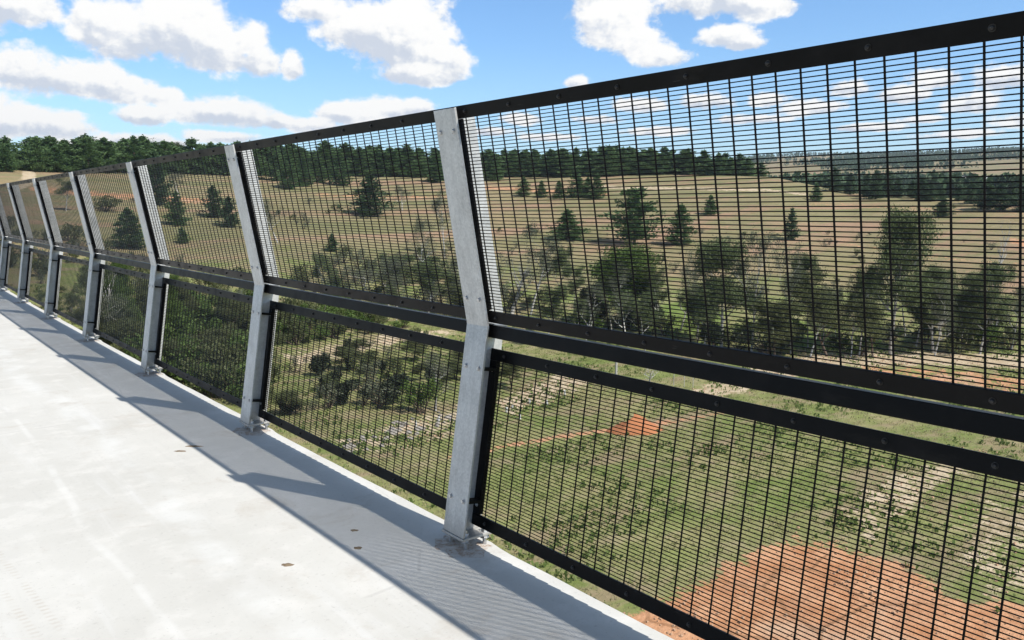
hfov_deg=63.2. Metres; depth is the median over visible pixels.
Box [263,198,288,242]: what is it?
gum tree
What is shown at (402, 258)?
gum tree
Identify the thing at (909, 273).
gum tree
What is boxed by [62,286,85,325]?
gum tree
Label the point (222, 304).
gum tree
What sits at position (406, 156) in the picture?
pine tree
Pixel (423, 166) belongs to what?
pine tree
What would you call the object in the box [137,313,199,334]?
shrub
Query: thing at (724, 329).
shrub
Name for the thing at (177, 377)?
shrub
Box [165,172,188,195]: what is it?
gum tree
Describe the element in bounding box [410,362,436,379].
leafy tree
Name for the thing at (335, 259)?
shrub
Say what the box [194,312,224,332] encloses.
shrub
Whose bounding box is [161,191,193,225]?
pine tree
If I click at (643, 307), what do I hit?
gum tree
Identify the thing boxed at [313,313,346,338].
shrub
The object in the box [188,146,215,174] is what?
pine tree
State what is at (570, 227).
pine tree
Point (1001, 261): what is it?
dead tree
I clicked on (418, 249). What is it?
shrub
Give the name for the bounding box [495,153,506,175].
pine tree
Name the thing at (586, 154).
pine tree
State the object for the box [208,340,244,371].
shrub
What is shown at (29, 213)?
panel
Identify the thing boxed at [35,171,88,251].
panel
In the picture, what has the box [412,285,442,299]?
shrub
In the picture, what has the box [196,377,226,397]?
shrub
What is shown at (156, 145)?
pine tree
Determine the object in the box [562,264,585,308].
gum tree
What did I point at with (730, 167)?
pine tree
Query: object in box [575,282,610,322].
shrub
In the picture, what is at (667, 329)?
shrub
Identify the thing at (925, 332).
shrub
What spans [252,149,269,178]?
pine tree
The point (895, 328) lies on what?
shrub
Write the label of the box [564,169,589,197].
pine tree
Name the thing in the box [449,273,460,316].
gum tree
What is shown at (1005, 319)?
shrub
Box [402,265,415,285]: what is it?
shrub
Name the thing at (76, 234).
shrub
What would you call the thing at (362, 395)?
shrub
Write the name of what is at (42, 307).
gum tree
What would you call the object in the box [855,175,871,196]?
pine tree
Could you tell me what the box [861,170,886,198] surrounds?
pine tree
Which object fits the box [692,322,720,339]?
shrub
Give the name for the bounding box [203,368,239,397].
shrub
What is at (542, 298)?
shrub
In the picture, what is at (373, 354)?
leafy tree
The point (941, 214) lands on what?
pine tree
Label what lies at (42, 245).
rail
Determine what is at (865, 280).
gum tree
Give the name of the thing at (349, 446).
stone
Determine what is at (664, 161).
pine tree
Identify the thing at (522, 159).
pine tree
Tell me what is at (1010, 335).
shrub
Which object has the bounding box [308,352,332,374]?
shrub
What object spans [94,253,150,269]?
rail
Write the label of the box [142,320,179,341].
shrub
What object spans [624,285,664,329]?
shrub
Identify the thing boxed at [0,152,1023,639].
ground
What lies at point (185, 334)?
shrub
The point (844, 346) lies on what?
shrub
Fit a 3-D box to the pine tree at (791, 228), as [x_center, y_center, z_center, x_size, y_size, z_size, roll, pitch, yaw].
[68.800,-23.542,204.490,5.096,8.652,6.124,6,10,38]
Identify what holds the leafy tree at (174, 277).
on the ground at (684, 190)
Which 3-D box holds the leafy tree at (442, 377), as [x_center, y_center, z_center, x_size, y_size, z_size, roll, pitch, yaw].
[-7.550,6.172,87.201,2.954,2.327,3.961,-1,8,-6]
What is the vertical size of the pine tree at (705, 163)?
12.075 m
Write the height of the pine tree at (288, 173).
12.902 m
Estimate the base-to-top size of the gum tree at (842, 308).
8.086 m
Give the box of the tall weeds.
[11,284,1023,612]
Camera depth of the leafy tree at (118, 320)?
92.63 m
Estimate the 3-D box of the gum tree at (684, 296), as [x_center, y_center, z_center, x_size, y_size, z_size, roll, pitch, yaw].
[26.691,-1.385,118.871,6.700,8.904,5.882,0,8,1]
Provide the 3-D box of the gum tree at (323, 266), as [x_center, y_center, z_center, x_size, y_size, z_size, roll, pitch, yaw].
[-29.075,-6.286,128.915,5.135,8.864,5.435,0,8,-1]
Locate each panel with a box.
[0,183,21,238]
[4,243,21,292]
[9,178,49,244]
[25,248,49,306]
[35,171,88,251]
[53,254,88,326]
[73,161,149,262]
[93,263,149,356]
[132,144,253,280]
[154,277,252,406]
[233,107,465,317]
[258,301,464,509]
[451,11,1023,415]
[471,348,1023,639]
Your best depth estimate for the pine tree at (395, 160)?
346.44 m
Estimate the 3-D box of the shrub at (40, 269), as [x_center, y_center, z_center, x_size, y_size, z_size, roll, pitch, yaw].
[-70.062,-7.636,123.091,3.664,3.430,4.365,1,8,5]
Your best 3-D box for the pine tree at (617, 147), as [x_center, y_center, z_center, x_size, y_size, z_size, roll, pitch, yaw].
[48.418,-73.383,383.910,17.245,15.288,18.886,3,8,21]
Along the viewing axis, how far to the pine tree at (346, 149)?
341.96 m
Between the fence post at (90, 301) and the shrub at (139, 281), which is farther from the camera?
the shrub at (139, 281)
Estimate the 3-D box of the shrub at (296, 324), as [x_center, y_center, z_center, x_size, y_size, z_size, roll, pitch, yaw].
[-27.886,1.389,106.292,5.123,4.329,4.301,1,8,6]
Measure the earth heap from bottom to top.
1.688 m
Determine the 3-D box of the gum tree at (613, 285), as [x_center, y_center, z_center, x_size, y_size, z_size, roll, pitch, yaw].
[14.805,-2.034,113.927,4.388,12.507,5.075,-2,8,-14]
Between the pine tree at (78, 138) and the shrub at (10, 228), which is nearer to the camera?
the shrub at (10, 228)
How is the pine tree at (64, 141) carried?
on the ground at (684, 190)
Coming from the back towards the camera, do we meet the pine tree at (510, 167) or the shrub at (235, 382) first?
the pine tree at (510, 167)
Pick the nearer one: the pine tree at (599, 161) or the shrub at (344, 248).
the shrub at (344, 248)
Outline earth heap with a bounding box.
[606,414,662,435]
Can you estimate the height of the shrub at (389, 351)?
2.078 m
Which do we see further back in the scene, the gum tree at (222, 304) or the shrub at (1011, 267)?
the shrub at (1011, 267)
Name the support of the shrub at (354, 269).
on the ground at (684, 190)
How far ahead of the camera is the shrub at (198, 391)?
80.68 m
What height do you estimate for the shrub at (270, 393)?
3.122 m
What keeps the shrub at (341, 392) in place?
on the ground at (684, 190)
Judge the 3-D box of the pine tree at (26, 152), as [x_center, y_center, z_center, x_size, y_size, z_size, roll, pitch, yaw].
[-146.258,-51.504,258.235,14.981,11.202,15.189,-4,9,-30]
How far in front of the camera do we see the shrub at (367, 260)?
154.95 m
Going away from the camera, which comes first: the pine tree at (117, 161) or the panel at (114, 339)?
the panel at (114, 339)
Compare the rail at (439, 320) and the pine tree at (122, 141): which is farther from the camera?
the pine tree at (122, 141)
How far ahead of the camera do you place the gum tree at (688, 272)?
123.31 m
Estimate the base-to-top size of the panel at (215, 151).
0.877 m
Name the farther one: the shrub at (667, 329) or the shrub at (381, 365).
the shrub at (667, 329)
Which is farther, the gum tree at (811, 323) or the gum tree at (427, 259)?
the gum tree at (427, 259)
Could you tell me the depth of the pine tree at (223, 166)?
301.63 m
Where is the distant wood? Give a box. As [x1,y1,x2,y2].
[733,146,1023,197]
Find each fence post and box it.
[0,201,11,290]
[6,183,32,303]
[32,178,62,319]
[69,172,104,341]
[126,162,169,376]
[224,145,278,435]
[434,107,502,557]
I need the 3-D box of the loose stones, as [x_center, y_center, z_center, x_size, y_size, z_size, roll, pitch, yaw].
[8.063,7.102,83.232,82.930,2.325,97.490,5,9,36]
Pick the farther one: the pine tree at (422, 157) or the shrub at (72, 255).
the pine tree at (422, 157)
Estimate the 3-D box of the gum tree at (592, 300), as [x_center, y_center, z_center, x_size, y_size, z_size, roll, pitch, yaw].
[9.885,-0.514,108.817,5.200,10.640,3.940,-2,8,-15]
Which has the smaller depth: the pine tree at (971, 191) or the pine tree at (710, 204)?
the pine tree at (710, 204)
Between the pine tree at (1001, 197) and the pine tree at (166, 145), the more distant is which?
the pine tree at (166, 145)
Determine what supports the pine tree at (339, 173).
on the ground at (684, 190)
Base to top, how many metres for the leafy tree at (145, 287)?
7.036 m
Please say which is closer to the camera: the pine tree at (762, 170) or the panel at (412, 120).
the panel at (412, 120)
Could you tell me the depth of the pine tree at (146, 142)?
281.16 m
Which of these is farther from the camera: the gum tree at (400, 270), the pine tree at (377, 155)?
the pine tree at (377, 155)
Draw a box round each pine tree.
[0,135,25,168]
[0,143,28,169]
[0,146,19,171]
[13,136,30,169]
[14,136,53,169]
[21,135,70,170]
[23,137,54,171]
[39,146,78,171]
[57,142,86,171]
[59,139,69,146]
[66,139,77,158]
[70,133,108,167]
[71,136,112,169]
[85,137,126,172]
[108,207,145,248]
[109,140,123,162]
[114,138,127,150]
[115,141,125,158]
[117,135,150,171]
[132,134,165,157]
[136,138,168,170]
[146,149,176,204]
[150,141,176,171]
[157,139,188,173]
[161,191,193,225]
[167,142,189,173]
[168,145,187,173]
[175,227,193,242]
[179,137,210,173]
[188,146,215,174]
[190,144,217,174]
[194,185,224,216]
[205,141,218,174]
[209,144,229,174]
[216,197,239,226]
[249,140,267,168]
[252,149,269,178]
[258,147,283,175]
[263,149,281,175]
[264,151,287,180]
[273,152,304,188]
[281,146,309,171]
[293,147,311,171]
[294,155,316,185]
[306,147,334,173]
[307,141,343,174]
[308,153,328,182]
[323,151,354,185]
[324,233,338,251]
[331,142,364,175]
[338,175,400,216]
[344,146,375,175]
[355,150,382,175]
[366,148,399,176]
[376,147,410,176]
[395,143,422,176]
[403,151,427,176]
[414,147,428,176]
[424,152,443,182]
[425,147,437,160]
[481,150,504,175]
[483,153,505,179]
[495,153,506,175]
[502,151,524,177]
[514,150,532,177]
[515,177,532,195]
[521,149,550,176]
[535,180,548,197]
[537,148,559,176]
[546,208,590,239]
[551,148,583,176]
[552,180,566,198]
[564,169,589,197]
[565,155,588,174]
[570,146,582,165]
[573,151,594,175]
[579,146,619,176]
[581,177,591,196]
[585,173,607,198]
[592,145,624,176]
[596,187,670,244]
[612,146,637,175]
[614,144,633,175]
[625,146,638,173]
[630,153,648,174]
[634,148,670,174]
[650,152,673,174]
[657,147,678,174]
[663,203,698,245]
[671,148,704,174]
[673,153,689,174]
[691,149,715,174]
[701,195,720,214]
[706,152,729,174]
[713,152,740,175]
[722,156,737,175]
[732,153,746,175]
[738,157,759,176]
[754,162,771,176]
[781,207,800,239]
[809,182,822,200]
[822,166,843,190]
[841,172,857,193]
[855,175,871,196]
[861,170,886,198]
[879,171,899,197]
[890,177,907,197]
[904,181,916,197]
[908,177,935,199]
[920,182,940,201]
[930,198,958,216]
[936,190,948,199]
[952,185,964,199]
[958,183,979,203]
[964,179,998,209]
[987,183,1016,210]
[1008,189,1018,203]
[1011,190,1023,210]
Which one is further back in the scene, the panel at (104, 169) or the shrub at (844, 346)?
the shrub at (844, 346)
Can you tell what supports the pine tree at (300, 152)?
on the ground at (684, 190)
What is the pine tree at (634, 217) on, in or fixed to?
on the ground at (684, 190)
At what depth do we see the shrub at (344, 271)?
144.23 m
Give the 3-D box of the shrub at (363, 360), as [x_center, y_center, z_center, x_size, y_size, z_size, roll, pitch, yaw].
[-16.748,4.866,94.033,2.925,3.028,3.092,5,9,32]
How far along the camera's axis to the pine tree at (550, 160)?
381.63 m
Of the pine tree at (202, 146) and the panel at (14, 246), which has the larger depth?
the pine tree at (202, 146)
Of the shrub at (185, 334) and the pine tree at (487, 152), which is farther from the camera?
the pine tree at (487, 152)
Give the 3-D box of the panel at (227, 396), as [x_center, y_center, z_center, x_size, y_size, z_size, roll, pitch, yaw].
[-2.365,0.129,6.397,0.137,0.759,2.386,-6,10,-38]
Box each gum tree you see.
[34,290,64,309]
[53,178,72,210]
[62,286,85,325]
[73,264,112,296]
[100,293,132,347]
[119,305,143,337]
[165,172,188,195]
[210,295,236,318]
[225,288,251,305]
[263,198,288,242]
[310,251,339,282]
[327,275,342,286]
[341,265,382,300]
[370,255,408,304]
[376,251,415,282]
[382,274,412,306]
[384,283,398,319]
[387,267,404,305]
[390,185,412,209]
[404,214,435,260]
[406,254,450,313]
[415,260,445,300]
[420,352,454,410]
[429,189,450,257]
[439,272,459,314]
[447,249,458,273]
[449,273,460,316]
[496,251,514,300]
[519,220,561,313]
[536,282,570,333]
[545,243,575,309]
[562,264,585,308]
[571,280,607,339]
[572,296,586,337]
[591,272,615,328]
[606,260,635,346]
[616,288,665,350]
[640,265,671,335]
[674,247,709,330]
[677,280,720,337]
[688,236,763,346]
[691,286,730,343]
[726,224,787,350]
[747,285,764,339]
[772,241,809,353]
[788,251,834,346]
[804,286,842,356]
[821,283,842,351]
[839,298,868,356]
[843,293,869,337]
[845,264,880,356]
[855,281,893,342]
[864,203,946,353]
[898,278,949,349]
[899,242,922,335]
[903,279,966,352]
[922,262,960,334]
[928,280,958,354]
[944,289,983,347]
[953,270,987,322]
[960,259,1017,353]
[988,295,1015,332]
[1002,289,1023,348]
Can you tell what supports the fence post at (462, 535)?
on the bridge deck
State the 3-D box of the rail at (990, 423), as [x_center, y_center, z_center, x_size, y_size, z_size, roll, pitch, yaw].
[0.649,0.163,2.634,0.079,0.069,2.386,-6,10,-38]
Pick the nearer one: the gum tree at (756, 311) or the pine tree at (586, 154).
the gum tree at (756, 311)
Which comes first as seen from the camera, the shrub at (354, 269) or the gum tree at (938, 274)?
the gum tree at (938, 274)
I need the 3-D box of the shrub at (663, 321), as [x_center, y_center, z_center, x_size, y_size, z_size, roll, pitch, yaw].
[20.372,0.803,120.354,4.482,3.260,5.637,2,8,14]
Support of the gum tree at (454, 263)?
on the ground at (684, 190)
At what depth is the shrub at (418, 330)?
111.72 m
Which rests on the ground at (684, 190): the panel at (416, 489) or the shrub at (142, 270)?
the shrub at (142, 270)
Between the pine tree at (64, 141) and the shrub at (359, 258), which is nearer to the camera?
the shrub at (359, 258)
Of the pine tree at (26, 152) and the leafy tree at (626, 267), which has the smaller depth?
the leafy tree at (626, 267)
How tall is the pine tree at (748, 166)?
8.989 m
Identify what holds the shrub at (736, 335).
on the ground at (684, 190)
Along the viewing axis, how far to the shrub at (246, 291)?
119.38 m
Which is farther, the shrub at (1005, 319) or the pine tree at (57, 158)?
the pine tree at (57, 158)
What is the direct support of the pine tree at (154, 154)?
on the ground at (684, 190)
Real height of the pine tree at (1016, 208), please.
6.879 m
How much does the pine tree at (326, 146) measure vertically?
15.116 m
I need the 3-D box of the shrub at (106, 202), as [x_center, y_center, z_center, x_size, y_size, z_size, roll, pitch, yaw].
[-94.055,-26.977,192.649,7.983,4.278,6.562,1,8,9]
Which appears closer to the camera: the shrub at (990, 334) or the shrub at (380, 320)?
the shrub at (990, 334)
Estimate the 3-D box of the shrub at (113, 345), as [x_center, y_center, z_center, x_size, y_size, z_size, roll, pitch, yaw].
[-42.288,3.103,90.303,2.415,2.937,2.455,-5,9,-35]
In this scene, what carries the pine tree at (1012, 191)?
on the ground at (684, 190)
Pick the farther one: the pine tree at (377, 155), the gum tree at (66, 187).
the pine tree at (377, 155)
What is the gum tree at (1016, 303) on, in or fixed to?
on the ground at (684, 190)
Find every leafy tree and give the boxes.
[63,307,84,326]
[81,315,143,347]
[102,276,125,309]
[102,277,125,294]
[105,293,141,318]
[110,253,135,298]
[130,340,186,362]
[133,280,148,312]
[136,291,146,311]
[166,300,183,328]
[168,274,178,299]
[175,276,194,313]
[187,299,202,320]
[197,328,239,344]
[214,299,249,329]
[242,331,291,356]
[268,389,313,414]
[277,310,306,322]
[331,345,366,369]
[348,338,375,350]
[364,350,379,359]
[393,340,428,358]
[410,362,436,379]
[429,369,452,384]
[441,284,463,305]
[446,351,462,364]
[446,361,461,378]
[499,362,524,387]
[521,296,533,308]
[577,242,669,328]
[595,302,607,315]
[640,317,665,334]
[680,277,719,342]
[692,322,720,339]
[749,297,810,354]
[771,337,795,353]
[786,266,852,356]
[840,294,890,356]
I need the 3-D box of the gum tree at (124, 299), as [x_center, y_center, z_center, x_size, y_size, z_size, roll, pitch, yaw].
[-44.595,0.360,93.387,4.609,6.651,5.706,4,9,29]
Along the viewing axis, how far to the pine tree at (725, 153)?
377.67 m
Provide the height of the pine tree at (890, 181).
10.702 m
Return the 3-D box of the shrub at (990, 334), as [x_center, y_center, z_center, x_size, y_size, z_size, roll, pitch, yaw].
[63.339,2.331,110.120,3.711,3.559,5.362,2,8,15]
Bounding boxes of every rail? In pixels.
[5,236,21,242]
[25,240,49,248]
[54,246,89,256]
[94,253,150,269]
[157,264,253,289]
[264,283,466,332]
[488,323,1023,442]
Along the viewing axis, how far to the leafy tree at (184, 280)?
106.81 m
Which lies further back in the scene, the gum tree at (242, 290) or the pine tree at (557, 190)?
the pine tree at (557, 190)
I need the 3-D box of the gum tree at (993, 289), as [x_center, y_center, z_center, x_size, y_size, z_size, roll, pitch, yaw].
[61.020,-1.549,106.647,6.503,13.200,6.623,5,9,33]
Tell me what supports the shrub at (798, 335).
on the ground at (684, 190)
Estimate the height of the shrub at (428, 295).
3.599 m
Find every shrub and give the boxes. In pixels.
[0,216,19,243]
[31,258,48,276]
[33,247,48,259]
[60,223,82,237]
[60,224,83,240]
[65,248,78,261]
[92,195,121,210]
[106,322,136,350]
[109,335,132,352]
[121,333,142,361]
[128,272,148,291]
[134,268,147,272]
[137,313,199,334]
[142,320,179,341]
[155,339,216,380]
[158,341,198,378]
[163,338,205,380]
[165,324,196,344]
[180,303,218,334]
[183,359,218,395]
[183,361,210,390]
[185,294,216,306]
[189,290,207,301]
[191,272,210,285]
[191,333,223,361]
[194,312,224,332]
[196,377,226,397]
[200,273,223,288]
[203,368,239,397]
[204,283,226,298]
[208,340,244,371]
[208,341,246,365]
[208,360,244,392]
[209,326,238,340]
[213,276,233,289]
[219,360,245,399]
[222,333,248,368]
[224,328,247,351]
[226,307,251,331]
[231,288,253,303]
[236,288,252,310]
[267,381,275,407]
[270,360,281,380]
[275,314,304,341]
[276,296,289,319]
[276,316,313,344]
[276,355,310,372]
[277,401,300,414]
[285,297,322,309]
[289,270,310,290]
[292,264,308,280]
[296,323,313,340]
[300,302,322,324]
[303,276,331,293]
[307,305,322,328]
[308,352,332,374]
[308,395,318,409]
[310,372,327,388]
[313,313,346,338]
[313,325,330,339]
[316,253,344,267]
[316,381,343,407]
[317,374,336,397]
[318,369,341,390]
[319,305,343,323]
[328,306,345,315]
[332,380,351,404]
[335,243,353,261]
[335,267,356,284]
[343,309,373,321]
[343,373,409,403]
[344,265,362,279]
[344,338,351,347]
[345,313,375,329]
[346,252,365,265]
[346,360,355,369]
[348,351,375,374]
[349,382,376,405]
[352,362,380,381]
[355,312,386,324]
[357,257,377,274]
[357,258,378,272]
[361,362,377,382]
[361,378,400,408]
[368,282,386,292]
[373,359,388,373]
[382,345,396,358]
[382,357,403,377]
[391,319,409,328]
[399,375,442,414]
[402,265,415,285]
[410,326,428,333]
[412,246,428,258]
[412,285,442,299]
[414,291,439,301]
[424,363,444,385]
[502,290,524,307]
[531,288,549,306]
[561,306,604,327]
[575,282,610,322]
[608,314,626,328]
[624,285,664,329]
[650,314,675,336]
[665,327,688,339]
[700,320,724,345]
[719,325,731,343]
[723,323,755,349]
[728,318,784,353]
[777,325,808,347]
[783,317,806,340]
[826,331,851,348]
[835,339,850,349]
[846,335,882,354]
[873,320,912,340]
[885,329,905,339]
[907,343,918,354]
[908,325,936,342]
[943,321,980,352]
[973,324,1002,347]
[975,311,1013,332]
[994,323,1023,348]
[1006,266,1016,272]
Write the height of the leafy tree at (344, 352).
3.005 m
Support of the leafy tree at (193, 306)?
on the ground at (684, 190)
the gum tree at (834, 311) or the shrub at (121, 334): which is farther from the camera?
the gum tree at (834, 311)
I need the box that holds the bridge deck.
[0,288,673,639]
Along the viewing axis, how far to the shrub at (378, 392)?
77.72 m
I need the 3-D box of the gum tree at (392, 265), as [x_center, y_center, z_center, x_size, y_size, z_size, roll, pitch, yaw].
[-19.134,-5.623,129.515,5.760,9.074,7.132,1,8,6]
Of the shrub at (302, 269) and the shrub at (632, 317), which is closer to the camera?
the shrub at (632, 317)
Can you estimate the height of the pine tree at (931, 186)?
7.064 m
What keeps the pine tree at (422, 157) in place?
on the ground at (684, 190)
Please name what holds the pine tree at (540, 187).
on the ground at (684, 190)
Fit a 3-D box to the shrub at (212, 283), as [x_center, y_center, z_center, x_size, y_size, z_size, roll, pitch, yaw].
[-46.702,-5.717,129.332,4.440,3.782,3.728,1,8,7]
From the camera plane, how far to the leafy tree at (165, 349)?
86.30 m
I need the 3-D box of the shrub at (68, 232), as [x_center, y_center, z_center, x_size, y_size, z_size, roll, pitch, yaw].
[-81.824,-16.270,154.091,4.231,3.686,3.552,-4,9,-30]
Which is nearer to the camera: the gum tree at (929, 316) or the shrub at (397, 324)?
the gum tree at (929, 316)
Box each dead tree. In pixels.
[507,256,531,313]
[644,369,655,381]
[998,216,1012,263]
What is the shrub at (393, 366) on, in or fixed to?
on the ground at (684, 190)
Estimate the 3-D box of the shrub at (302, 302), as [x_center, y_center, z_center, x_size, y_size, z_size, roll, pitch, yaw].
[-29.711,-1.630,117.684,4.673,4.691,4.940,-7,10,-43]
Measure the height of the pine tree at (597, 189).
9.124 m
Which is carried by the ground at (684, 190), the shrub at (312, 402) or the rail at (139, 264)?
the shrub at (312, 402)
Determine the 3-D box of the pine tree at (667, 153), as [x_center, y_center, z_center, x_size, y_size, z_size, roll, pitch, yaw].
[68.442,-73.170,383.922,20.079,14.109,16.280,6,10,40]
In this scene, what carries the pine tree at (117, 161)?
on the ground at (684, 190)
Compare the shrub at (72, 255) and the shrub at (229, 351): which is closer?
the shrub at (229, 351)
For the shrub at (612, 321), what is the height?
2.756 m
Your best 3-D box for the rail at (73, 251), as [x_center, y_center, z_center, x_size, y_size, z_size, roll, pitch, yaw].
[-5.297,-0.828,10.103,0.079,0.069,2.386,-6,10,-38]
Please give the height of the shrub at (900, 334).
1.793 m
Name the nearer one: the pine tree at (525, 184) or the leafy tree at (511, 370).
the leafy tree at (511, 370)
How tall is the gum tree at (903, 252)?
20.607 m
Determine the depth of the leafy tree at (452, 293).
124.55 m
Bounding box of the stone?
[342,443,355,448]
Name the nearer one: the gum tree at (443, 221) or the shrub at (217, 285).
the shrub at (217, 285)
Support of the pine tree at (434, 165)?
on the ground at (684, 190)
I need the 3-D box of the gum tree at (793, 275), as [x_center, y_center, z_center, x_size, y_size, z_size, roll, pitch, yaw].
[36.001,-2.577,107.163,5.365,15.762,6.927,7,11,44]
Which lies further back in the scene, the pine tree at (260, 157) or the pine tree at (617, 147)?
the pine tree at (617, 147)
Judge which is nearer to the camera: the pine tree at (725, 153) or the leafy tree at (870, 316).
the leafy tree at (870, 316)
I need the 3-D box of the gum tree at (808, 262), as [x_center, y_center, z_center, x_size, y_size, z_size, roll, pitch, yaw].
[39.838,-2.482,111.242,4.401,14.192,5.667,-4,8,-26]
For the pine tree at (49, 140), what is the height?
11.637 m
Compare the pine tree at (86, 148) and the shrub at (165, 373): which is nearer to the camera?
the shrub at (165, 373)
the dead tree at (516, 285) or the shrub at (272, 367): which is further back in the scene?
the dead tree at (516, 285)
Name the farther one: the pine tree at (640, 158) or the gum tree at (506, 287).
the pine tree at (640, 158)
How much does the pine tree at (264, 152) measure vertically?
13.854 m
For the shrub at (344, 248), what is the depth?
163.04 m
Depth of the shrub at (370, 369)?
88.81 m
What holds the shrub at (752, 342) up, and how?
on the ground at (684, 190)
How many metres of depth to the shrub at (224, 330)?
97.47 m
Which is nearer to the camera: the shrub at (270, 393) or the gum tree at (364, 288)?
the shrub at (270, 393)
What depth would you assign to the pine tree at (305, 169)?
283.57 m
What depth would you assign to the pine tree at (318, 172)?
300.19 m
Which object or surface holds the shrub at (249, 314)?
on the ground at (684, 190)
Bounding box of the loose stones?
[292,335,1023,639]
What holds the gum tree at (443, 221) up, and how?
on the ground at (684, 190)
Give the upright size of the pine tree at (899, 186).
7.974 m
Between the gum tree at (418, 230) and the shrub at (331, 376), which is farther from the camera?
the gum tree at (418, 230)
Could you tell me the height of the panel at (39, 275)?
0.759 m
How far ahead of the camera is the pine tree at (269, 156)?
318.92 m
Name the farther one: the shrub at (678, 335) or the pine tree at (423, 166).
the pine tree at (423, 166)
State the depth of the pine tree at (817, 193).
284.38 m
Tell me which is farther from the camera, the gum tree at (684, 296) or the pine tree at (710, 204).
the pine tree at (710, 204)
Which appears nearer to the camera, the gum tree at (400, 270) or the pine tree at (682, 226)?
the gum tree at (400, 270)
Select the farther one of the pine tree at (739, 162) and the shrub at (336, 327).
the pine tree at (739, 162)
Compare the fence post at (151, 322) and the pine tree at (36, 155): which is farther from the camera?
the pine tree at (36, 155)
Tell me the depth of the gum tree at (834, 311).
109.99 m
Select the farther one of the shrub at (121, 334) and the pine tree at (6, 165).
the pine tree at (6, 165)
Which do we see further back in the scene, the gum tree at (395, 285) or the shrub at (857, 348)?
the gum tree at (395, 285)
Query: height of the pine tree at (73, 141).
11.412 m
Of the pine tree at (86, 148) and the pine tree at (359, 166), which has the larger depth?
the pine tree at (359, 166)
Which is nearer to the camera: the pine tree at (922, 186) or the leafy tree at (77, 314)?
the leafy tree at (77, 314)
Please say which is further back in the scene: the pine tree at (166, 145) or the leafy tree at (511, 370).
the pine tree at (166, 145)
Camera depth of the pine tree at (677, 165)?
378.19 m
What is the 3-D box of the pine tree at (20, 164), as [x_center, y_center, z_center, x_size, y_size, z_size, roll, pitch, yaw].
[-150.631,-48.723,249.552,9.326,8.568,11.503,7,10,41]
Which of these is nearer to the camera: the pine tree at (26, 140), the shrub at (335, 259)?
the shrub at (335, 259)
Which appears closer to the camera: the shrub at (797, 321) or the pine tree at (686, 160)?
the shrub at (797, 321)
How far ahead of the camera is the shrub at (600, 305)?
126.35 m
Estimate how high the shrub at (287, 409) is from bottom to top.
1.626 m
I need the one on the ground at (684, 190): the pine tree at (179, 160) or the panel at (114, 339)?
the pine tree at (179, 160)
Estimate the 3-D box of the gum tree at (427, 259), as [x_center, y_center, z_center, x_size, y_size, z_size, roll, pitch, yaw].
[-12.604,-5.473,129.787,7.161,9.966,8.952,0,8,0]
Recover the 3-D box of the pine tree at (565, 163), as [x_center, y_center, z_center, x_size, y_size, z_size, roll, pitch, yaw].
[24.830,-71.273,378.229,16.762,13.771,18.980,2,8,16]
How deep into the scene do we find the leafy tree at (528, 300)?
136.66 m
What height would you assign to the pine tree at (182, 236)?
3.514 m
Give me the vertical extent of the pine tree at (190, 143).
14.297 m
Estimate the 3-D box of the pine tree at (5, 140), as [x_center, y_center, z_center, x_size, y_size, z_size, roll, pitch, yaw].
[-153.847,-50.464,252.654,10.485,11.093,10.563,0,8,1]
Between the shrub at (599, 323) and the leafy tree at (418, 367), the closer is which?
the leafy tree at (418, 367)
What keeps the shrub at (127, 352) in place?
on the ground at (684, 190)
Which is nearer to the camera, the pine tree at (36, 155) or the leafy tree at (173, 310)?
the leafy tree at (173, 310)
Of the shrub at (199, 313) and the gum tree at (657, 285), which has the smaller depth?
the shrub at (199, 313)
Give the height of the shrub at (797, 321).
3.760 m
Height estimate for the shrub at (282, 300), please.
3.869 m
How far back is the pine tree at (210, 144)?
311.33 m
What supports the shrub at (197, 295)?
on the ground at (684, 190)
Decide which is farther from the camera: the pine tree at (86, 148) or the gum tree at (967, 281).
the pine tree at (86, 148)
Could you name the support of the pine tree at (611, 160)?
on the ground at (684, 190)
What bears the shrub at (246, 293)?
on the ground at (684, 190)
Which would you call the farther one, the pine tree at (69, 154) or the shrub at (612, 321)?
the pine tree at (69, 154)
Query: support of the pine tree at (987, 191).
on the ground at (684, 190)
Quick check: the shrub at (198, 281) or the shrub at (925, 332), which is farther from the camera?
the shrub at (198, 281)
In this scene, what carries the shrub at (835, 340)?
on the ground at (684, 190)
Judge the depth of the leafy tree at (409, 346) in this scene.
102.59 m
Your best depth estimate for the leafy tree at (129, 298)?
97.32 m
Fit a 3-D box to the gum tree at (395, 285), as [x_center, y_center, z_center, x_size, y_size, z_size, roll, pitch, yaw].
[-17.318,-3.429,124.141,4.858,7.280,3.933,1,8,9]
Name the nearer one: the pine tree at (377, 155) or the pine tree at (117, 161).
the pine tree at (117, 161)
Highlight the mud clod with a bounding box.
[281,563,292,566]
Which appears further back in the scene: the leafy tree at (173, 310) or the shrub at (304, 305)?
the shrub at (304, 305)
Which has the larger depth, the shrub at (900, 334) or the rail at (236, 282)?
the shrub at (900, 334)
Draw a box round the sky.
[0,0,1023,158]
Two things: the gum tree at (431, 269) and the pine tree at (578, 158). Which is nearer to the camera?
the gum tree at (431, 269)
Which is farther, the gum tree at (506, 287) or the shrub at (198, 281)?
the shrub at (198, 281)
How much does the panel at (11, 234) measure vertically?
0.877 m
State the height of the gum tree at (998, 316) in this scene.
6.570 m
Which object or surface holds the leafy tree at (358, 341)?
on the ground at (684, 190)

